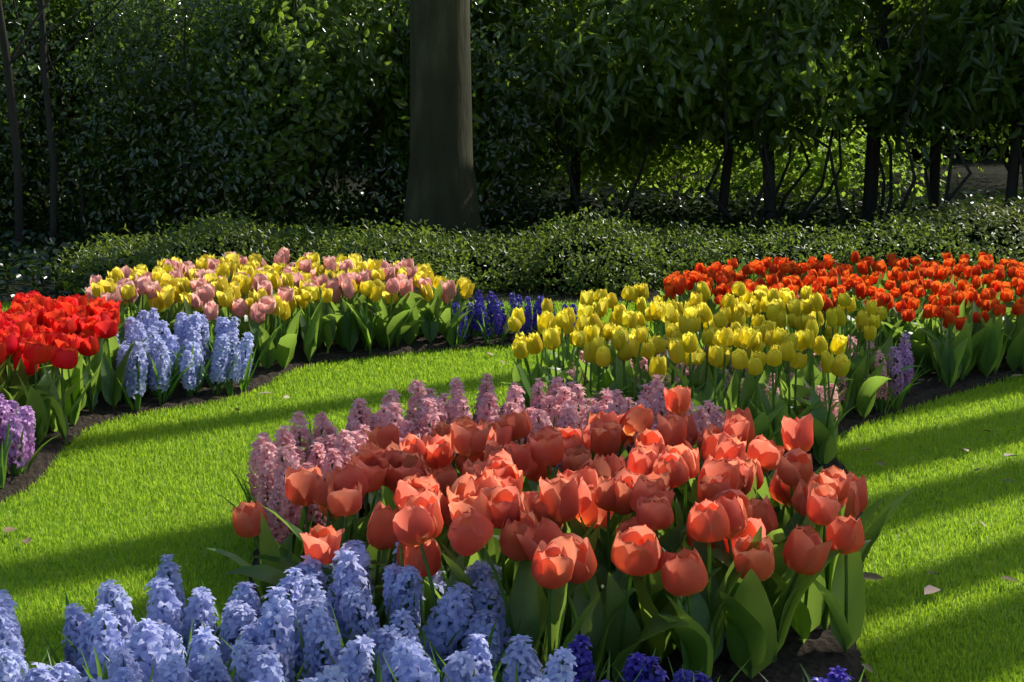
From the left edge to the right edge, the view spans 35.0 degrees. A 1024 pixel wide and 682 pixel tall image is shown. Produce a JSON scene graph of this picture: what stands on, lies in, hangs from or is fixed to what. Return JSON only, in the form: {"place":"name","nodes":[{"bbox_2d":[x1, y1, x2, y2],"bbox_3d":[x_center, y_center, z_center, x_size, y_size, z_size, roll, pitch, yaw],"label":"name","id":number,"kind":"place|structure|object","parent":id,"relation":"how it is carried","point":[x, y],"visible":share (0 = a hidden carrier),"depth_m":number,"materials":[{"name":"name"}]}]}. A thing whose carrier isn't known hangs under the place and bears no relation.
{"place":"outdoors","nodes":[
{"label":"outdoors","id":0,"kind":"place"},
{"bbox_2d":[0,300,1023,681],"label":"lawn","id":1,"kind":"structure","parent":0,"point":[232,537],"depth_m":4.71,"materials":[{"name":"green plant"}]},
{"bbox_2d":[0,311,1023,681],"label":"flower bed soil","id":2,"kind":"structure","parent":1,"relation":"on","point":[818,653],"depth_m":6.01,"materials":[{"name":"brown soil"}]},
{"bbox_2d":[0,414,39,489],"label":"leaves","id":3,"kind":"object","parent":2,"relation":"on","point":[3,457],"visible":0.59,"depth_m":4.99,"materials":[{"name":"green plant"}]},
{"bbox_2d":[0,393,58,474],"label":"mauve hyacinths","id":4,"kind":"object","parent":2,"relation":"on","point":[22,446],"visible":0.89,"depth_m":5.15,"materials":[{"name":"purple plant"}]},
{"bbox_2d":[0,290,148,444],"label":"red tulips","id":5,"kind":"object","parent":2,"relation":"on","point":[58,357],"visible":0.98,"depth_m":5.96,"materials":[{"name":"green plant"}]},
{"bbox_2d":[112,308,263,411],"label":"hyacinths","id":6,"kind":"object","parent":2,"relation":"on","point":[183,353],"visible":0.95,"depth_m":6.44,"materials":[{"name":"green plant"}]},
{"bbox_2d":[81,247,474,368],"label":"tulips","id":7,"kind":"object","parent":2,"relation":"on","point":[342,301],"visible":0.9,"depth_m":7.39,"materials":[{"name":"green plant"}]},
{"bbox_2d":[0,540,590,681],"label":"hyacinths","id":8,"kind":"object","parent":2,"relation":"on","point":[306,630],"visible":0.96,"depth_m":3.10,"materials":[{"name":"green plant"}]},
{"bbox_2d":[212,373,756,556],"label":"hyacinths","id":9,"kind":"object","parent":2,"relation":"on","point":[328,447],"visible":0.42,"depth_m":4.72,"materials":[{"name":"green plant"}]},
{"bbox_2d":[439,289,577,347],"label":"grape hyacinths","id":10,"kind":"object","parent":2,"relation":"on","point":[477,322],"visible":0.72,"depth_m":7.71,"materials":[{"name":"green plant"}]},
{"bbox_2d":[207,385,915,681],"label":"tulips","id":11,"kind":"object","parent":2,"relation":"on","point":[663,541],"visible":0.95,"depth_m":3.54,"materials":[{"name":"orange plant"}]},
{"bbox_2d":[540,634,749,681],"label":"grape hyacinths","id":12,"kind":"object","parent":2,"relation":"on","point":[637,665],"visible":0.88,"depth_m":3.00,"materials":[{"name":"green plant"}]},
{"bbox_2d":[502,281,916,464],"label":"tulips","id":13,"kind":"object","parent":2,"relation":"on","point":[771,345],"visible":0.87,"depth_m":5.62,"materials":[{"name":"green plant"}]},
{"bbox_2d":[547,324,919,452],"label":"hyacinths","id":14,"kind":"object","parent":2,"relation":"on","point":[880,394],"visible":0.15,"depth_m":5.95,"materials":[{"name":"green plant"}]},
{"bbox_2d":[761,664,889,681],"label":"grape hyacinths","id":15,"kind":"object","parent":2,"relation":"on","point":[837,674],"visible":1,"depth_m":3.00,"materials":[{"name":"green plant"}]},
{"bbox_2d":[652,251,1023,387],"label":"tulips","id":16,"kind":"object","parent":2,"relation":"on","point":[956,322],"visible":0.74,"depth_m":7.18,"materials":[{"name":"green plant"}]},
{"bbox_2d":[882,333,929,410],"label":"mauve hyacinths","id":17,"kind":"object","parent":2,"relation":"on","point":[904,380],"visible":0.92,"depth_m":6.19,"materials":[{"name":"purple plant"}]},
{"bbox_2d":[3,337,1021,672],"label":"fallen leaves","id":18,"kind":"object","parent":1,"relation":"on","point":[929,589],"visible":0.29,"depth_m":4.43,"materials":[{"name":"beige plant"}]},
{"bbox_2d":[0,155,1023,305],"bbox_3d":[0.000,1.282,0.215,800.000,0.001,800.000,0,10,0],"label":"woodland ground","id":19,"kind":"structure","parent":0,"point":[992,176],"depth_m":17.65,"materials":[{"name":"green plant"}]},
{"bbox_2d":[0,0,617,242],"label":"evergreen shrubs","id":20,"kind":"object","parent":19,"relation":"on","point":[265,77],"visible":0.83,"depth_m":11.68,"materials":[{"name":"green plant"}]},
{"bbox_2d":[402,0,481,248],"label":"beech tree","id":21,"kind":"object","parent":19,"relation":"on","point":[441,190],"visible":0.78,"depth_m":10.55,"materials":[{"name":"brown plant"}]},
{"bbox_2d":[0,184,1023,301],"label":"undergrowth","id":22,"kind":"object","parent":19,"relation":"on","point":[32,260],"visible":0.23,"depth_m":12.45,"materials":[{"name":"green plant"}]},
{"bbox_2d":[0,0,1023,261],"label":"tree trunks","id":23,"kind":"object","parent":19,"relation":"on","point":[870,184],"visible":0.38,"depth_m":12.01,"materials":[{"name":"brown wood"}]},
{"bbox_2d":[1,55,1023,162],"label":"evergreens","id":24,"kind":"object","parent":19,"relation":"on","point":[984,150],"visible":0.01,"depth_m":23.85,"materials":[{"name":"green plant"}]},
{"bbox_2d":[1,0,1023,212],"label":"background foliage","id":25,"kind":"object","parent":19,"relation":"on","point":[814,172],"visible":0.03,"depth_m":13.94,"materials":[{"name":"green plant"}]},
{"bbox_2d":[42,205,1023,296],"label":"clipped hedge","id":26,"kind":"object","parent":19,"relation":"on","point":[567,260],"visible":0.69,"depth_m":9.76,"materials":[{"name":"green plant"}]},
{"bbox_2d":[322,0,1023,240],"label":"trees","id":27,"kind":"object","parent":19,"relation":"on","point":[704,98],"visible":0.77,"depth_m":11.76,"materials":[{"name":"green plant"}]},
{"bbox_2d":[877,196,1023,269],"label":"variegated shrub","id":28,"kind":"object","parent":19,"relation":"on","point":[989,220],"visible":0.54,"depth_m":10.05,"materials":[{"name":"green plant"}]}
]}

